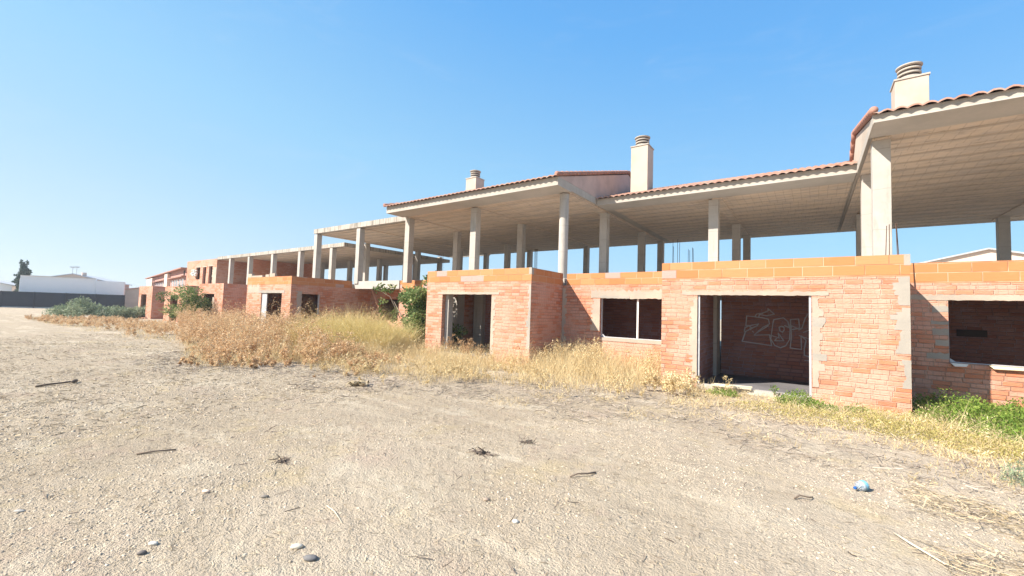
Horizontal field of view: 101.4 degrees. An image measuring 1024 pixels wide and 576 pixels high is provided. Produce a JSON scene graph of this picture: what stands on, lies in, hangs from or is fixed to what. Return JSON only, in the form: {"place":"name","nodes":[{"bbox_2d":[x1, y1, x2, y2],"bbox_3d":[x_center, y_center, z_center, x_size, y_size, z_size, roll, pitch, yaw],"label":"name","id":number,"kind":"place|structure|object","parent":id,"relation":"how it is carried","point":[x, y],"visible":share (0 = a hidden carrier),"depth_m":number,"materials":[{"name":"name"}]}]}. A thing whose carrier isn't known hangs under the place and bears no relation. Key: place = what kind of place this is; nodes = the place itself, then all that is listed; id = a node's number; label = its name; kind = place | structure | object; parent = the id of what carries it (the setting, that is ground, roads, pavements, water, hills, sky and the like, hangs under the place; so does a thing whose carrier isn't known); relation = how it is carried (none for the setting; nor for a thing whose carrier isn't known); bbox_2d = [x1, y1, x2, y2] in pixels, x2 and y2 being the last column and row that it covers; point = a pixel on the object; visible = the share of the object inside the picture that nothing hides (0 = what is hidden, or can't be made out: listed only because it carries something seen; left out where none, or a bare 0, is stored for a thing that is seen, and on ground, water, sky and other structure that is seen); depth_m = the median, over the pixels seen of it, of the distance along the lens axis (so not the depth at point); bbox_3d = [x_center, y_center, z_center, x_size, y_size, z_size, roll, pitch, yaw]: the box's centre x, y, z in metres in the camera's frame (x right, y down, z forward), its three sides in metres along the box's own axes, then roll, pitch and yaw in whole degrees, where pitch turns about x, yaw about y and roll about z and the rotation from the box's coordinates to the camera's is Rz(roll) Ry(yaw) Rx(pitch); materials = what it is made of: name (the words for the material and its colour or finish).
{"place":"outdoors","nodes":[
{"label":"outdoors","id":0,"kind":"place"},
{"bbox_2d":[0,280,15,290],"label":"gabled house","id":1,"kind":"structure","parent":0,"point":[7,286],"depth_m":61.32,"materials":[{"name":"grey metal"}]},
{"bbox_2d":[19,275,124,294],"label":"white building","id":2,"kind":"structure","parent":0,"point":[47,284],"depth_m":55.22,"materials":[{"name":"grey metal"}]},
{"bbox_2d":[55,266,130,288],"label":"gabled house","id":3,"kind":"structure","parent":0,"point":[82,275],"depth_m":64.46,"materials":[{"name":"grey metal"}]},
{"bbox_2d":[24,314,268,344],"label":"dry grass","id":4,"kind":"structure","parent":0,"point":[164,338],"depth_m":20.67,"materials":[{"name":"beige plant"}]},
{"bbox_2d":[0,333,421,455],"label":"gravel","id":5,"kind":"structure","parent":0,"point":[95,408],"depth_m":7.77,"materials":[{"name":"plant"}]},
{"bbox_2d":[180,334,294,367],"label":"edge grass","id":6,"kind":"structure","parent":0,"point":[196,355],"depth_m":12.36,"materials":[{"name":"beige plant"}]},
{"bbox_2d":[225,323,399,361],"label":"fringe grass","id":7,"kind":"structure","parent":0,"point":[326,350],"depth_m":13.95,"materials":[{"name":"beige plant"}]},
{"bbox_2d":[346,380,368,385],"bbox_3d":[-3.247,2.023,8.932,0.476,0.120,0.382,2,-3,4],"label":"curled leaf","id":8,"kind":"object","parent":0,"point":[355,383],"visible":0.98,"depth_m":8.82,"materials":[{"name":"beige plant"}]},
{"bbox_2d":[452,323,467,342],"bbox_3d":[-2.030,1.847,15.934,0.878,1.072,0.592,0,-4,35],"label":"potted weed","id":9,"kind":"object","parent":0,"point":[460,330],"visible":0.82,"depth_m":15.95,"materials":[{"name":"green plant"}]},
{"bbox_2d":[216,333,732,403],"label":"dry grass","id":10,"kind":"structure","parent":0,"point":[567,366],"depth_m":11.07,"materials":[{"name":"beige plant"}]},
{"bbox_2d":[0,307,1023,575],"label":"ground","id":11,"kind":"structure","parent":0,"point":[828,515],"depth_m":4.08,"materials":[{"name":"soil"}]},
{"bbox_2d":[13,509,25,512],"bbox_3d":[-3.956,1.792,3.363,0.089,0.025,0.030,2,-3,-4],"label":"stone","id":12,"kind":"object","parent":11,"relation":"on","point":[19,510],"visible":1,"depth_m":3.35,"materials":[{"name":"white stone"}]},
{"bbox_2d":[11,259,32,291],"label":"cypress tree","id":13,"kind":"object","parent":11,"relation":"on","point":[24,269],"visible":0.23,"depth_m":61.09,"materials":[{"name":"green plant"}]},
{"bbox_2d":[35,379,77,386],"bbox_3d":[-8.925,1.873,8.246,0.117,0.072,0.671,1,-3,12],"label":"stick","id":14,"kind":"object","parent":11,"relation":"on","point":[74,381],"visible":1,"depth_m":8.26,"materials":[{"name":"wood"}]},
{"bbox_2d":[0,291,124,308],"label":"screen fence","id":15,"kind":"object","parent":11,"relation":"on","point":[13,299],"visible":0.65,"depth_m":52.80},
{"bbox_2d":[42,295,114,317],"bbox_3d":[-32.799,1.531,31.787,4.772,1.994,3.599,0,-4,35],"label":"saltbush","id":16,"kind":"object","parent":11,"relation":"on","point":[83,308],"visible":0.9,"depth_m":31.47,"materials":[{"name":"green plant"}]},
{"bbox_2d":[95,305,145,318],"bbox_3d":[-31.531,2.036,34.687,3.537,1.384,5.298,3,-3,-16],"label":"saltbush","id":17,"kind":"object","parent":11,"relation":"on","point":[125,312],"visible":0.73,"depth_m":33.77,"materials":[{"name":"green plant"}]},
{"bbox_2d":[124,287,139,307],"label":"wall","id":18,"kind":"structure","parent":11,"relation":"on","point":[131,297],"depth_m":67.75,"materials":[{"name":"concrete"}]},
{"bbox_2d":[137,550,146,555],"bbox_3d":[-2.485,1.778,2.811,0.056,0.030,0.038,3,-3,-15],"label":"stone","id":19,"kind":"object","parent":11,"relation":"on","point":[141,552],"visible":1,"depth_m":2.80,"materials":[{"name":"grey stone"}]},
{"bbox_2d":[148,541,158,545],"bbox_3d":[-2.505,1.782,2.923,0.067,0.028,0.039,2,-3,-7],"label":"stone","id":20,"kind":"object","parent":11,"relation":"on","point":[153,543],"visible":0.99,"depth_m":2.91,"materials":[{"name":"white stone"}]},
{"bbox_2d":[137,449,175,454],"bbox_3d":[-3.983,1.835,4.694,0.351,0.030,0.022,3,-3,-24],"label":"stick","id":21,"kind":"object","parent":11,"relation":"on","point":[155,451],"visible":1,"depth_m":4.69,"materials":[{"name":"wood"}]},
{"bbox_2d":[145,267,186,286],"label":"row house","id":22,"kind":"structure","parent":11,"relation":"on","point":[174,277],"depth_m":53.22,"materials":[{"name":"red brick"}]},
{"bbox_2d":[155,284,212,318],"bbox_3d":[-20.764,1.058,26.487,3.261,2.726,2.617,0,-4,35],"label":"tree","id":23,"kind":"object","parent":11,"relation":"on","point":[204,304],"visible":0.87,"depth_m":26.20,"materials":[{"name":"green plant"}]},
{"bbox_2d":[268,454,294,465],"bbox_3d":[-2.436,1.841,4.461,0.360,0.171,0.254,1,-3,7],"label":"weed clump","id":24,"kind":"object","parent":11,"relation":"on","point":[285,459],"visible":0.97,"depth_m":4.45,"materials":[{"name":"plant"}]},
{"bbox_2d":[170,293,401,376],"label":"dry weeds","id":25,"kind":"object","parent":11,"relation":"on","point":[221,345],"visible":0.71,"depth_m":13.13,"materials":[{"name":"beige plant"}]},
{"bbox_2d":[138,242,449,327],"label":"unfinished house","id":26,"kind":"structure","parent":11,"relation":"on","point":[219,279],"depth_m":35.10,"materials":[{"name":"brick"}]},
{"bbox_2d":[191,270,197,275],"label":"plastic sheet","id":27,"kind":"object","parent":26,"relation":"hanging from","point":[193,273],"visible":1,"depth_m":42.91,"materials":[{"name":"white plastic"}]},
{"bbox_2d":[290,543,302,548],"bbox_3d":[-1.520,1.826,2.960,0.086,0.035,0.048,2,-3,-4],"label":"stone","id":28,"kind":"object","parent":11,"relation":"on","point":[297,546],"visible":0.98,"depth_m":2.95,"materials":[{"name":"white stone"}]},
{"bbox_2d":[303,554,317,561],"bbox_3d":[-1.366,1.828,2.835,0.103,0.035,0.064,1,-3,13],"label":"stone","id":29,"kind":"object","parent":11,"relation":"on","point":[311,557],"visible":1,"depth_m":2.82,"materials":[{"name":"grey stone"}]},
{"bbox_2d":[188,308,436,363],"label":"bare stalks","id":30,"kind":"object","parent":11,"relation":"on","point":[380,343],"visible":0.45,"depth_m":13.77,"materials":[{"name":"beige plant"}]},
{"bbox_2d":[262,302,425,352],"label":"dry grass","id":31,"kind":"structure","parent":11,"relation":"on","point":[365,327],"depth_m":15.10,"materials":[{"name":"beige plant"}]},
{"bbox_2d":[245,216,536,325],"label":"unfinished house","id":32,"kind":"structure","parent":11,"relation":"on","point":[284,291],"depth_m":24.36,"materials":[{"name":"brick"}]},
{"bbox_2d":[372,274,427,348],"bbox_3d":[-4.328,0.869,17.914,2.222,3.309,4.886,4,-4,-32],"label":"climbing shrub","id":33,"kind":"object","parent":11,"relation":"on","point":[414,298],"visible":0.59,"depth_m":16.47,"materials":[{"name":"green plant"}]},
{"bbox_2d":[435,333,489,356],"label":"doorway weeds","id":34,"kind":"object","parent":11,"relation":"on","point":[463,343],"visible":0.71,"depth_m":14.28,"materials":[{"name":"beige plant"}]},
{"bbox_2d":[468,447,497,456],"bbox_3d":[-0.338,1.960,4.955,0.312,0.205,0.338,3,-3,-27],"label":"weed clump","id":35,"kind":"object","parent":11,"relation":"on","point":[481,452],"visible":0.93,"depth_m":4.92,"materials":[{"name":"grey plant"}]},
{"bbox_2d":[3,365,1014,575],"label":"dark scraps","id":36,"kind":"object","parent":11,"relation":"on","point":[456,475],"visible":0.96,"depth_m":4.24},
{"bbox_2d":[383,170,666,364],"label":"unfinished house","id":37,"kind":"structure","parent":11,"relation":"on","point":[560,211],"depth_m":16.91,"materials":[{"name":"brick"}]},
{"bbox_2d":[133,350,1023,529],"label":"twig litter","id":38,"kind":"object","parent":11,"relation":"on","point":[546,400],"visible":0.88,"depth_m":7.13,"materials":[{"name":"beige plant"}]},
{"bbox_2d":[570,471,595,476],"bbox_3d":[0.741,1.912,4.301,0.318,0.036,0.057,3,-3,-24],"label":"stick","id":39,"kind":"object","parent":11,"relation":"on","point":[583,473],"visible":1,"depth_m":4.29,"materials":[{"name":"wood"}]},
{"bbox_2d":[515,335,660,377],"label":"plume weeds","id":40,"kind":"object","parent":11,"relation":"on","point":[597,354],"visible":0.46,"depth_m":12.35,"materials":[{"name":"beige plant"}]},
{"bbox_2d":[639,366,701,395],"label":"yellow weeds","id":41,"kind":"object","parent":11,"relation":"on","point":[670,378],"visible":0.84,"depth_m":9.21,"materials":[{"name":"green plant"}]},
{"bbox_2d":[561,135,856,368],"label":"unfinished house","id":42,"kind":"structure","parent":11,"relation":"on","point":[623,309],"depth_m":15.67,"materials":[{"name":"brick"}]},
{"bbox_2d":[601,298,660,340],"bbox_3d":[3.854,0.971,13.100,2.265,1.263,0.045,0,-4,35],"label":"window frame","id":43,"kind":"structure","parent":42,"relation":"in","point":[602,335],"depth_m":13.09,"materials":[{"name":"grey metal"}]},
{"bbox_2d":[480,387,1023,524],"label":"loose tufts","id":44,"kind":"object","parent":11,"relation":"on","point":[767,438],"visible":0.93,"depth_m":6.47,"materials":[{"name":"beige plant"}]},
{"bbox_2d":[706,388,875,414],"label":"threshold weeds","id":45,"kind":"object","parent":11,"relation":"on","point":[803,399],"visible":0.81,"depth_m":8.30,"materials":[{"name":"green plant"}]},
{"bbox_2d":[794,494,812,498],"bbox_3d":[2.759,1.973,3.948,0.224,0.036,0.056,2,-3,-9],"label":"stick","id":46,"kind":"object","parent":11,"relation":"on","point":[797,496],"visible":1,"depth_m":3.94,"materials":[{"name":"wood"}]},
{"bbox_2d":[661,61,1023,413],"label":"unfinished house","id":47,"kind":"structure","parent":11,"relation":"on","point":[873,321],"depth_m":9.94,"materials":[{"name":"brick"}]},
{"bbox_2d":[711,383,751,389],"bbox_3d":[4.986,2.230,9.515,0.830,0.062,0.141,0,-3,28],"label":"plank","id":48,"kind":"object","parent":47,"relation":"on","point":[736,386],"visible":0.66,"depth_m":9.46,"materials":[{"name":"beige wood"}]},
{"bbox_2d":[769,385,778,394],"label":"green sprig","id":49,"kind":"object","parent":47,"relation":"on","point":[772,387],"visible":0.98,"depth_m":9.00,"materials":[{"name":"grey plant"}]},
{"bbox_2d":[951,363,968,366],"bbox_3d":[9.486,1.635,8.881,0.260,0.068,0.078,0,-4,35],"label":"foam strip","id":50,"kind":"object","parent":47,"relation":"attached to","point":[959,365],"visible":1,"depth_m":8.85,"materials":[{"name":"white plastic"}]},
{"bbox_2d":[948,312,1023,366],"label":"window frame","id":51,"kind":"structure","parent":47,"relation":"in","point":[950,360],"depth_m":8.85,"materials":[{"name":"grey metal"}]},
{"bbox_2d":[989,365,1023,370],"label":"foam strip","id":52,"kind":"object","parent":47,"relation":"attached to","point":[1007,368],"visible":1,"depth_m":8.46,"materials":[{"name":"white plastic"}]},
{"bbox_2d":[853,480,868,491],"bbox_3d":[3.508,1.993,4.217,0.160,0.106,0.100,3,-3,-17],"label":"plastic bottle","id":53,"kind":"object","parent":11,"relation":"on","point":[861,485],"visible":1,"depth_m":4.19,"materials":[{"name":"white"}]},
{"bbox_2d":[893,532,946,564],"bbox_3d":[3.062,1.959,3.170,0.039,0.024,0.421,2,-3,2],"label":"stick","id":54,"kind":"object","parent":11,"relation":"on","point":[922,550],"visible":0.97,"depth_m":3.13,"materials":[{"name":"brown wood"}]},
{"bbox_2d":[881,474,1023,575],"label":"dead stalks","id":55,"kind":"object","parent":11,"relation":"on","point":[1005,525],"visible":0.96,"depth_m":3.59,"materials":[{"name":"plant"}]},
{"bbox_2d":[909,383,1023,446],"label":"green weeds","id":56,"kind":"object","parent":11,"relation":"on","point":[1004,413],"visible":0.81,"depth_m":7.38,"materials":[{"name":"green plant"}]},
{"bbox_2d":[920,248,1023,262],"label":"gabled house","id":57,"kind":"structure","parent":11,"relation":"on","point":[987,254],"depth_m":34.41,"materials":[{"name":"grey metal"}]},
{"bbox_2d":[999,460,1023,487],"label":"grey weeds","id":58,"kind":"object","parent":11,"relation":"on","point":[1014,472],"visible":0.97,"depth_m":4.54,"materials":[{"name":"green plant"}]},
{"bbox_2d":[0,0,1023,319],"label":"sky","id":59,"kind":"structure","parent":0,"point":[140,140],"materials":[{"name":"blue"}]},
{"bbox_2d":[519,435,535,444],"bbox_3d":[0.194,1.969,5.399,0.246,0.122,0.313,2,-3,-5],"label":"weed clump","id":60,"kind":"object","parent":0,"point":[524,441],"visible":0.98,"depth_m":5.35,"materials":[{"name":"plant"}]},
{"bbox_2d":[667,378,1023,494],"bbox_3d":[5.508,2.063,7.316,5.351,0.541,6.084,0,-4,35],"label":"short grass","id":61,"kind":"structure","parent":0,"point":[912,423],"depth_m":6.82,"materials":[{"name":"beige plant"}]}
]}

